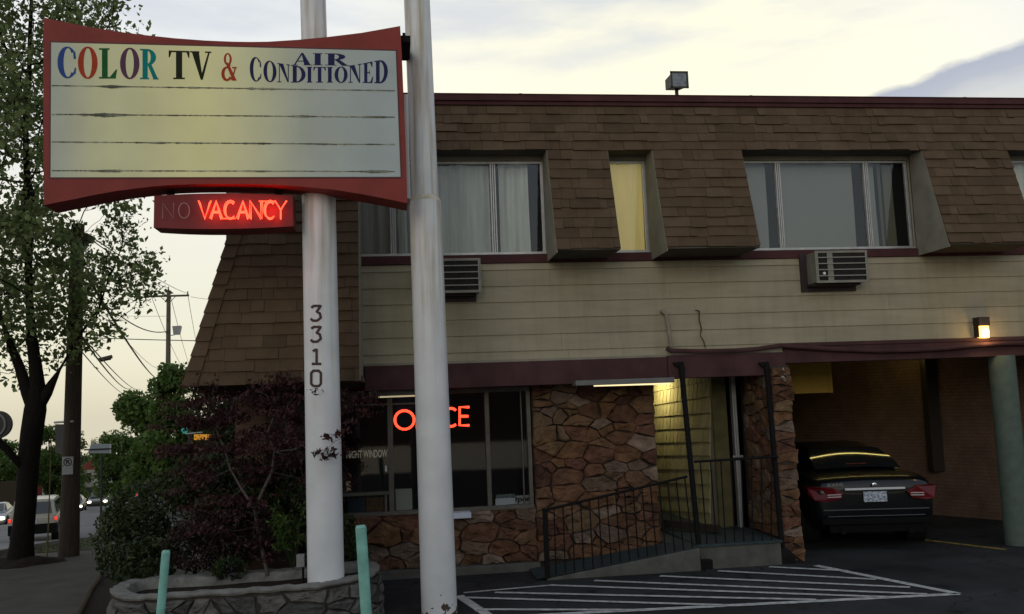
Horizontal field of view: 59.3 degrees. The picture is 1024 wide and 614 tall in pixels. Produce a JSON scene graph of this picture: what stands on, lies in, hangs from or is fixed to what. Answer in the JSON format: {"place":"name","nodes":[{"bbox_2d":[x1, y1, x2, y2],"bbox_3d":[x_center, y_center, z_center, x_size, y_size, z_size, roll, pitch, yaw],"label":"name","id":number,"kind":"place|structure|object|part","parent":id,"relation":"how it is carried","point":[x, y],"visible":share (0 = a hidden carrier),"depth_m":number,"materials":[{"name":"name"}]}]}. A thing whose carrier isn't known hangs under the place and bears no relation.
{"place":"outdoors","nodes":[
{"label":"outdoors","id":0,"kind":"place"},
{"bbox_2d":[0,499,128,548],"bbox_3d":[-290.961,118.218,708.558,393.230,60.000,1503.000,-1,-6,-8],"label":"road","id":1,"kind":"structure","parent":0,"point":[89,515],"depth_m":46.67,"materials":[{"name":"grey asphalt"}]},
{"bbox_2d":[0,502,12,524],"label":"distant car","id":2,"kind":"object","parent":1,"relation":"on","point":[6,508],"visible":0.59,"depth_m":54.31,"materials":[{"name":"grey paint"}]},
{"bbox_2d":[8,495,60,539],"bbox_3d":[-20.576,9.098,39.156,1.808,1.795,4.670,0,-7,-21],"label":"suv","id":3,"kind":"object","parent":1,"relation":"on","point":[41,523],"visible":0.38,"depth_m":37.31,"materials":[{"name":"beige paint"}]},
{"bbox_3d":[-19.809,8.333,37.210,1.400,0.480,0.152,0,-7,-21],"label":"rear window","id":4,"kind":"part","parent":3,"relation":"part of","materials":[{"name":"grey glass"}]},
{"bbox_2d":[80,494,86,510],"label":"distant car","id":5,"kind":"object","parent":1,"relation":"on","point":[83,503],"visible":0.3,"depth_m":72.30,"materials":[{"name":"grey paint"}]},
{"bbox_2d":[87,492,109,506],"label":"distant car","id":6,"kind":"object","parent":1,"relation":"on","point":[93,500],"visible":0.62,"depth_m":82.10,"materials":[{"name":"grey paint"}]},
{"bbox_2d":[35,539,103,552],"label":"grass","id":7,"kind":"structure","parent":0,"point":[52,548],"depth_m":18.31,"materials":[{"name":"green plant"}]},
{"bbox_2d":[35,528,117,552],"bbox_3d":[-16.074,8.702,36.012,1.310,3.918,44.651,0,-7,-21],"label":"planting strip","id":8,"kind":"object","parent":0,"point":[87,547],"visible":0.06,"depth_m":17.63,"materials":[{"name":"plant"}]},
{"bbox_2d":[98,355,112,361],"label":"street light","id":9,"kind":"object","parent":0,"point":[107,358],"visible":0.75,"depth_m":42.83,"materials":[{"name":"grey metal"}]},
{"bbox_2d":[0,514,216,613],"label":"sidewalk","id":10,"kind":"structure","parent":0,"point":[59,588],"depth_m":11.43,"materials":[{"name":"concrete"}]},
{"bbox_2d":[0,411,12,437],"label":"ring sign","id":11,"kind":"object","parent":10,"relation":"on","point":[6,423],"visible":1,"depth_m":12.41,"materials":[{"name":"grey metal"}]},
{"bbox_2d":[0,556,66,568],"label":"soil mound","id":12,"kind":"object","parent":10,"relation":"on","point":[6,563],"visible":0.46,"depth_m":13.02,"materials":[{"name":"brown soil"}]},
{"bbox_2d":[46,441,51,556],"bbox_3d":[-6.943,2.905,13.485,0.048,1.780,0.130,-1,-6,-8],"label":"metal stake","id":13,"kind":"object","parent":12,"relation":"on","point":[47,543],"visible":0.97,"depth_m":13.43,"materials":[{"name":"metal"}]},
{"bbox_2d":[58,223,92,556],"bbox_3d":[-7.066,1.302,14.529,0.426,5.368,0.317,-1,-6,-8],"label":"utility pole","id":14,"kind":"object","parent":10,"relation":"on","point":[69,535],"visible":0.66,"depth_m":14.33,"materials":[{"name":"brown wood"}]},
{"bbox_2d":[54,420,73,453],"bbox_3d":[-7.223,2.103,14.464,0.600,0.548,0.067,-7,-7,36],"label":"pole sign","id":15,"kind":"object","parent":14,"relation":"attached to","point":[58,438],"visible":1,"depth_m":14.57,"materials":[{"name":"grey metal"}]},
{"bbox_2d":[62,457,72,474],"bbox_3d":[-7.035,2.508,14.228,0.171,0.285,0.012,-1,-6,-8],"label":"parking sign","id":16,"kind":"object","parent":14,"relation":"attached to","point":[67,465],"visible":1,"depth_m":14.23,"materials":[{"name":"white metal"}]},
{"bbox_2d":[83,353,123,393],"bbox_3d":[-21.854,4.401,50.196,0.024,0.941,77.091,0,-7,-22],"label":"overhead wire","id":17,"kind":"object","parent":14,"relation":"attached to","point":[98,371],"visible":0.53,"depth_m":24.34,"materials":[{"name":"black"}]},
{"bbox_2d":[83,339,130,388],"bbox_3d":[-21.770,4.001,50.252,0.041,1.223,77.038,0,-7,-22],"label":"overhead wire","id":18,"kind":"object","parent":14,"relation":"attached to","point":[104,366],"visible":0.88,"depth_m":27.30,"materials":[{"name":"black"}]},
{"bbox_2d":[83,337,139,389],"bbox_3d":[-21.309,4.097,50.301,0.028,1.151,76.853,0,-7,-22],"label":"overhead wire","id":19,"kind":"object","parent":14,"relation":"attached to","point":[106,363],"visible":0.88,"depth_m":23.93,"materials":[{"name":"black"}]},
{"bbox_2d":[84,272,155,377],"bbox_3d":[-16.674,2.551,40.927,0.052,0.537,55.892,0,-6,-20],"label":"overhead wire","id":20,"kind":"object","parent":14,"relation":"attached to","point":[126,340],"visible":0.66,"depth_m":27.91,"materials":[{"name":"black"}]},
{"bbox_2d":[93,238,185,292],"bbox_3d":[-13.635,-1.012,35.561,0.023,4.574,43.348,0,-6,-18],"label":"overhead wire","id":21,"kind":"object","parent":14,"relation":"attached to","point":[131,262],"visible":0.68,"depth_m":18.83,"materials":[{"name":"black"}]},
{"bbox_2d":[0,0,172,559],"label":"street tree","id":22,"kind":"object","parent":10,"relation":"on","point":[21,223],"visible":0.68,"depth_m":13.43,"materials":[{"name":"green plant"}]},
{"bbox_2d":[76,574,102,613],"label":"bed edging","id":23,"kind":"object","parent":10,"relation":"on","point":[88,596],"visible":0.92,"depth_m":10.37,"materials":[{"name":"brown concrete"}]},
{"bbox_2d":[82,567,156,613],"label":"soil bed","id":24,"kind":"object","parent":10,"relation":"on","point":[100,599],"visible":0.2,"depth_m":10.41,"materials":[{"name":"brown soil"}]},
{"bbox_2d":[88,453,282,583],"bbox_3d":[-3.590,2.502,10.071,2.122,1.674,1.777,-1,-6,-8],"label":"evergreen shrub","id":25,"kind":"object","parent":24,"relation":"on","point":[125,519],"visible":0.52,"depth_m":9.84,"materials":[{"name":"green plant"}]},
{"bbox_2d":[156,550,169,613],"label":"bollard","id":26,"kind":"object","parent":10,"relation":"on","point":[163,580],"visible":1,"depth_m":6.53,"materials":[{"name":"teal metal"}]},
{"bbox_2d":[148,287,188,513],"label":"utility pole","id":27,"kind":"object","parent":10,"relation":"on","point":[176,330],"visible":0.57,"depth_m":55.81,"materials":[{"name":"brown wood"}]},
{"bbox_2d":[84,337,194,340],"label":"overhead wire","id":28,"kind":"object","parent":27,"relation":"attached to","point":[148,339],"visible":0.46,"depth_m":56.34,"materials":[{"name":"black"}]},
{"bbox_2d":[120,316,166,332],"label":"overhead wire","id":29,"kind":"object","parent":27,"relation":"attached to","point":[140,327],"visible":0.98,"depth_m":47.71,"materials":[{"name":"black"}]},
{"bbox_2d":[151,297,180,364],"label":"overhead wire","id":30,"kind":"object","parent":27,"relation":"attached to","point":[163,327],"visible":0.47,"depth_m":67.13,"materials":[{"name":"black metal"}]},
{"bbox_2d":[106,560,384,613],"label":"stone planter","id":31,"kind":"object","parent":10,"relation":"on","point":[280,591],"visible":0.89,"depth_m":8.49,"materials":[{"name":"stone"}]},
{"bbox_2d":[160,498,278,572],"bbox_3d":[-3.047,2.423,9.415,1.252,0.819,0.559,-2,-6,-1],"label":"shrub","id":32,"kind":"object","parent":31,"relation":"in","point":[212,548],"visible":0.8,"depth_m":9.33,"materials":[{"name":"green plant"}]},
{"bbox_2d":[211,555,249,580],"bbox_3d":[-2.878,2.667,9.192,0.383,0.261,0.318,1,-7,-28],"label":"shrub","id":33,"kind":"object","parent":31,"relation":"on","point":[218,572],"visible":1,"depth_m":9.16,"materials":[{"name":"green plant"}]},
{"bbox_2d":[131,368,389,575],"bbox_3d":[-2.631,1.729,9.595,2.874,2.146,1.519,-4,-6,20],"label":"japanese maple","id":34,"kind":"object","parent":31,"relation":"on","point":[276,402],"visible":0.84,"depth_m":9.52,"materials":[{"name":"red plant"}]},
{"bbox_2d":[265,499,306,568],"bbox_3d":[-2.303,2.327,9.238,0.491,0.739,0.360,-1,-6,-8],"label":"shrub","id":35,"kind":"object","parent":31,"relation":"in","point":[281,532],"visible":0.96,"depth_m":9.21,"materials":[{"name":"green plant"}]},
{"bbox_2d":[296,553,304,583],"bbox_3d":[-2.104,2.612,8.959,0.079,0.292,0.070,-1,-6,-8],"label":"junction box","id":36,"kind":"object","parent":31,"relation":"on","point":[300,560],"visible":0.98,"depth_m":8.94,"materials":[{"name":"black paint"}]},
{"bbox_2d":[235,448,370,566],"bbox_3d":[-2.344,2.415,10.076,1.502,1.757,1.072,-1,-6,-8],"label":"shrub","id":37,"kind":"object","parent":31,"relation":"in","point":[289,507],"visible":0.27,"depth_m":9.87,"materials":[{"name":"green plant"}]},
{"bbox_2d":[300,0,343,582],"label":"sign pole","id":38,"kind":"object","parent":31,"relation":"in","point":[325,541],"visible":0.81,"depth_m":8.88,"materials":[{"name":"white metal"}]},
{"bbox_2d":[43,17,410,212],"bbox_3d":[-2.774,-1.877,9.075,3.511,1.850,0.611,-1,-6,-8],"label":"motel sign","id":39,"kind":"object","parent":38,"relation":"attached to","point":[126,116],"visible":1,"depth_m":8.77,"materials":[{"name":"red paint"}]},
{"bbox_2d":[154,190,295,234],"bbox_3d":[-2.831,-1.055,8.889,1.319,0.629,0.362,-1,-6,-8],"label":"vacancy sign","id":40,"kind":"object","parent":39,"relation":"hanging from","point":[221,214],"visible":1,"depth_m":8.75,"materials":[{"name":"red paint"}]},
{"bbox_2d":[0,0,1023,456],"label":"sky","id":41,"kind":"structure","parent":0,"point":[887,48],"materials":[{"name":"grey"}]},
{"bbox_2d":[80,484,1023,613],"bbox_3d":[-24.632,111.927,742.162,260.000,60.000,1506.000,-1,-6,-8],"label":"ground","id":42,"kind":"structure","parent":0,"point":[981,580],"depth_m":10.05,"materials":[{"name":"grey asphalt"}]},
{"bbox_2d":[0,449,7,465],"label":"tree","id":43,"kind":"object","parent":42,"relation":"on","point":[3,458],"visible":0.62,"depth_m":74.39,"materials":[{"name":"green plant"}]},
{"bbox_2d":[0,481,15,505],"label":"fence wall","id":44,"kind":"structure","parent":42,"relation":"on","point":[7,491],"depth_m":74.09,"materials":[{"name":"brown"}]},
{"bbox_2d":[0,438,18,481],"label":"tree","id":45,"kind":"object","parent":42,"relation":"on","point":[8,468],"visible":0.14,"depth_m":78.08,"materials":[{"name":"green plant"}]},
{"bbox_2d":[0,533,98,556],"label":"kerb","id":46,"kind":"structure","parent":42,"relation":"on","point":[3,552],"depth_m":19.97,"materials":[{"name":"concrete"}]},
{"bbox_2d":[38,424,61,497],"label":"tree","id":47,"kind":"object","parent":42,"relation":"on","point":[56,461],"visible":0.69,"depth_m":81.70,"materials":[{"name":"green plant"}]},
{"bbox_2d":[37,482,83,495],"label":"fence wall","id":48,"kind":"structure","parent":42,"relation":"on","point":[40,492],"depth_m":89.28,"materials":[{"name":"grey"}]},
{"bbox_2d":[59,431,89,497],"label":"tree","id":49,"kind":"object","parent":42,"relation":"on","point":[83,486],"visible":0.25,"depth_m":82.60,"materials":[{"name":"green plant"}]},
{"bbox_2d":[87,437,99,457],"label":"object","id":50,"kind":"object","parent":42,"relation":"on","point":[93,441],"visible":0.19,"depth_m":113.08,"materials":[{"name":"green plant"}]},
{"bbox_2d":[84,444,111,517],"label":"street sign","id":51,"kind":"object","parent":42,"relation":"on","point":[100,448],"visible":0.88,"depth_m":56.47,"materials":[{"name":"grey metal"}]},
{"bbox_2d":[83,461,113,500],"bbox_3d":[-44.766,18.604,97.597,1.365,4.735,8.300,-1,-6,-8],"label":"house","id":52,"kind":"structure","parent":42,"relation":"on","point":[89,470],"depth_m":93.76,"materials":[{"name":"paint"}]},
{"bbox_2d":[87,429,135,500],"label":"tree","id":53,"kind":"object","parent":42,"relation":"on","point":[114,464],"visible":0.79,"depth_m":69.81,"materials":[{"name":"green plant"}]},
{"bbox_2d":[110,389,172,505],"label":"tree","id":54,"kind":"object","parent":42,"relation":"on","point":[130,406],"visible":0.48,"depth_m":57.69,"materials":[{"name":"green plant"}]},
{"bbox_2d":[137,361,214,500],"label":"tree","id":55,"kind":"object","parent":42,"relation":"on","point":[168,374],"visible":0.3,"depth_m":48.36,"materials":[{"name":"green plant"}]},
{"bbox_2d":[181,428,210,496],"bbox_3d":[-13.371,7.148,38.124,1.251,4.089,0.185,-1,-6,-8],"label":"traffic sign","id":56,"kind":"object","parent":42,"relation":"on","point":[197,436],"visible":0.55,"depth_m":38.24,"materials":[{"name":"orange"}]},
{"bbox_2d":[189,389,235,482],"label":"tree","id":57,"kind":"object","parent":42,"relation":"on","point":[222,404],"visible":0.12,"depth_m":43.69,"materials":[{"name":"green plant"}]},
{"bbox_2d":[355,525,371,613],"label":"bollard","id":58,"kind":"object","parent":42,"relation":"on","point":[363,569],"visible":1,"depth_m":6.71,"materials":[{"name":"teal metal"}]},
{"bbox_2d":[404,0,456,613],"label":"sign pole","id":59,"kind":"object","parent":42,"relation":"on","point":[436,536],"visible":0.98,"depth_m":9.30,"materials":[{"name":"white metal"}]},
{"bbox_2d":[181,93,1023,579],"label":"motel building","id":60,"kind":"structure","parent":42,"relation":"on","point":[595,233],"depth_m":11.58,"materials":[{"name":"brown wood"}]},
{"bbox_2d":[348,498,364,512],"bbox_3d":[-1.944,2.481,11.232,0.214,0.193,0.004,-1,-6,-8],"label":"blue card","id":61,"kind":"object","parent":60,"relation":"on","point":[356,504],"visible":0.93,"depth_m":11.23,"materials":[{"name":"blue"}]},
{"bbox_2d":[346,449,386,457],"bbox_3d":[-1.814,1.840,11.246,0.508,0.098,0.001,-1,-6,-8],"label":"window lettering","id":62,"kind":"object","parent":60,"relation":"attached to","point":[365,453],"depth_m":11.25,"materials":[{"name":"beige"}]},
{"bbox_2d":[366,497,384,511],"bbox_3d":[-1.697,2.479,11.255,0.261,0.195,0.004,-1,-6,-8],"label":"orange poster","id":63,"kind":"object","parent":60,"relation":"on","point":[375,503],"visible":0.79,"depth_m":11.25,"materials":[{"name":"orange paper"}]},
{"bbox_2d":[368,390,414,397],"bbox_3d":[-1.390,1.055,11.218,0.785,0.139,0.218,-1,-6,-8],"label":"fluorescent light","id":64,"kind":"object","parent":60,"relation":"attached to","point":[401,393],"visible":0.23,"depth_m":11.11,"materials":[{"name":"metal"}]},
{"bbox_2d":[395,488,411,509],"bbox_3d":[-1.356,2.428,11.274,0.206,0.294,0.004,-1,-6,-8],"label":"paper notice","id":65,"kind":"object","parent":60,"relation":"attached to","point":[403,499],"visible":1,"depth_m":11.27,"materials":[{"name":"white paper"}]},
{"bbox_2d":[393,393,471,431],"bbox_3d":[-1.015,1.298,11.470,1.023,0.606,0.051,-1,-6,-8],"label":"office neon sign","id":66,"kind":"object","parent":60,"relation":"hanging from","point":[413,417],"visible":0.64,"depth_m":11.42,"materials":[{"name":"red glass"}]},
{"bbox_2d":[340,386,533,517],"bbox_3d":[-1.150,1.818,11.331,2.823,1.540,0.110,-1,-6,-8],"label":"office window","id":67,"kind":"structure","parent":60,"relation":"in","point":[392,511],"depth_m":11.36,"materials":[{"name":"grey metal"}]},
{"bbox_2d":[360,161,546,256],"bbox_3d":[-0.800,-1.234,11.378,2.431,1.210,0.217,-1,-6,-8],"label":"window","id":68,"kind":"structure","parent":60,"relation":"in","point":[463,187],"depth_m":11.47,"materials":[{"name":"metal"}]},
{"bbox_2d":[453,511,470,518],"bbox_3d":[-0.647,2.583,11.169,0.267,0.070,0.190,-1,-6,-8],"label":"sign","id":69,"kind":"object","parent":60,"relation":"attached to","point":[461,514],"visible":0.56,"depth_m":11.08,"materials":[{"name":"grey metal"}]},
{"bbox_2d":[443,258,481,301],"bbox_3d":[-0.781,-0.330,11.011,0.782,0.510,0.317,-1,-6,-8],"label":"air conditioner","id":70,"kind":"object","parent":60,"relation":"attached to","point":[462,279],"visible":0.42,"depth_m":10.91,"materials":[{"name":"grey metal"}]},
{"bbox_2d":[495,498,514,504],"bbox_3d":[-0.085,2.472,11.423,0.255,0.087,0.004,-1,-6,-8],"label":"white card","id":71,"kind":"object","parent":60,"relation":"on","point":[503,501],"visible":1,"depth_m":11.42,"materials":[{"name":"grey paper"}]},
{"bbox_2d":[496,494,513,498],"bbox_3d":[-0.087,2.412,11.445,0.236,0.060,0.004,-1,-6,-8],"label":"green card","id":72,"kind":"object","parent":60,"relation":"on","point":[504,496],"visible":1,"depth_m":11.44,"materials":[{"name":"paper"}]},
{"bbox_2d":[511,495,528,503],"bbox_3d":[0.117,2.460,11.460,0.295,0.116,0.006,-1,-6,-8],"label":"open sign","id":73,"kind":"object","parent":60,"relation":"attached to","point":[519,499],"visible":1,"depth_m":11.46,"materials":[{"name":"grey"}]},
{"bbox_2d":[542,475,692,580],"bbox_3d":[1.276,2.636,10.777,1.822,1.139,0.056,-1,-6,-8],"label":"ramp railing","id":74,"kind":"object","parent":60,"relation":"on","point":[546,542],"visible":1,"depth_m":10.76,"materials":[{"name":"black metal"}]},
{"bbox_2d":[572,377,674,386],"bbox_3d":[1.384,0.939,11.161,1.252,0.085,0.218,-1,-6,-8],"label":"fluorescent light","id":75,"kind":"object","parent":60,"relation":"attached to","point":[638,381],"visible":1,"depth_m":11.07,"materials":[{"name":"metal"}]},
{"bbox_2d":[609,161,649,252],"bbox_3d":[1.414,-1.285,11.669,0.663,1.210,0.215,-1,-6,-8],"label":"window","id":76,"kind":"structure","parent":60,"relation":"in","point":[628,183],"depth_m":11.75,"materials":[{"name":"metal"}]},
{"bbox_2d":[660,309,672,346],"bbox_3d":[1.965,0.269,11.429,0.136,0.486,0.108,-1,-6,-8],"label":"drain pipe","id":77,"kind":"object","parent":60,"relation":"attached to","point":[667,322],"visible":1,"depth_m":11.39,"materials":[{"name":"beige metal"}]},
{"bbox_2d":[665,71,688,94],"bbox_3d":[2.166,-2.897,11.803,0.249,0.336,0.215,-1,-6,-8],"label":"floodlight","id":78,"kind":"object","parent":60,"relation":"on","point":[676,81],"visible":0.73,"depth_m":11.71,"materials":[{"name":"grey metal"}]},
{"bbox_2d":[661,519,720,533],"bbox_3d":[2.404,2.961,12.075,0.988,0.164,0.124,-8,-8,43],"label":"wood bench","id":79,"kind":"object","parent":60,"relation":"on","point":[685,525],"visible":0.64,"depth_m":12.05,"materials":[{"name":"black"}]},
{"bbox_2d":[695,309,705,347],"bbox_3d":[2.412,0.277,11.505,0.110,0.500,0.021,-2,-6,-5],"label":"cable","id":80,"kind":"object","parent":60,"relation":"attached to","point":[700,326],"visible":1,"depth_m":11.50,"materials":[{"name":"brown"}]},
{"bbox_2d":[694,455,778,543],"bbox_3d":[2.801,2.376,11.095,1.091,1.031,0.032,-1,-6,-8],"label":"slab railing","id":81,"kind":"object","parent":60,"relation":"on","point":[735,459],"visible":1,"depth_m":11.09,"materials":[{"name":"black metal"}]},
{"bbox_2d":[728,377,748,526],"bbox_3d":[3.100,1.967,12.325,0.193,2.060,0.140,-1,-6,-8],"label":"glass door","id":82,"kind":"structure","parent":60,"relation":"in","point":[734,382],"depth_m":12.33,"materials":[{"name":"glass"}]},
{"bbox_2d":[744,161,914,250],"bbox_3d":[4.083,-1.347,12.020,2.579,1.210,0.213,-1,-6,-8],"label":"window","id":83,"kind":"structure","parent":60,"relation":"in","point":[815,202],"depth_m":12.09,"materials":[{"name":"glass"}]},
{"bbox_2d":[799,250,868,291],"bbox_3d":[4.182,-0.471,11.668,0.791,0.504,0.317,-1,-6,-8],"label":"air conditioner","id":84,"kind":"object","parent":60,"relation":"attached to","point":[837,270],"visible":1,"depth_m":11.57,"materials":[{"name":"grey metal"}]},
{"bbox_2d":[665,341,1023,353],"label":"maroon pipe","id":85,"kind":"object","parent":60,"relation":"attached to","point":[849,349],"visible":1,"depth_m":11.63,"materials":[{"name":"metal"}]},
{"bbox_2d":[973,317,989,337],"bbox_3d":[6.249,0.274,11.936,0.160,0.278,0.155,-1,-6,-8],"label":"wall lamp","id":86,"kind":"object","parent":60,"relation":"attached to","point":[981,326],"visible":1,"depth_m":11.90,"materials":[{"name":"white glass"}]},
{"bbox_2d":[1011,161,1023,197],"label":"window","id":87,"kind":"structure","parent":60,"relation":"in","point":[1018,168],"depth_m":12.51,"materials":[{"name":"glass"}]},
{"bbox_2d":[673,361,712,569],"bbox_3d":[2.234,1.936,11.132,0.293,2.534,0.227,-1,-6,-8],"label":"support post","id":88,"kind":"object","parent":42,"relation":"on","point":[706,564],"visible":0.9,"depth_m":11.12,"materials":[{"name":"black metal"}]},
{"bbox_2d":[457,565,960,613],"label":"parking marking","id":89,"kind":"object","parent":42,"relation":"on","point":[472,604],"visible":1,"depth_m":9.46,"materials":[{"name":"paint"}]},
{"bbox_2d":[758,361,795,563],"bbox_3d":[3.321,1.930,11.288,0.236,2.499,0.197,-1,-6,-8],"label":"support post","id":90,"kind":"object","parent":42,"relation":"on","point":[788,556],"visible":0.96,"depth_m":11.26,"materials":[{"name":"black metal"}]},
{"bbox_2d":[794,440,935,543],"bbox_3d":[4.940,2.775,14.003,1.696,1.358,4.610,-3,-6,4],"label":"parked car","id":91,"kind":"object","parent":42,"relation":"on","point":[845,487],"visible":0.69,"depth_m":11.85,"materials":[{"name":"black paint"}]},
{"bbox_3d":[4.822,2.147,12.838,1.152,0.258,0.747,-3,-6,4],"label":"rear window","id":92,"kind":"part","parent":91,"relation":"part of","materials":[{"name":"black glass"}]},
{"bbox_2d":[925,539,1004,549],"bbox_3d":[3.988,3.204,11.734,4.578,0.001,1.316,-1,-6,-8],"label":"yellow marking","id":93,"kind":"object","parent":42,"relation":"on","point":[965,544],"visible":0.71,"depth_m":11.91,"materials":[{"name":"paint"}]}
]}

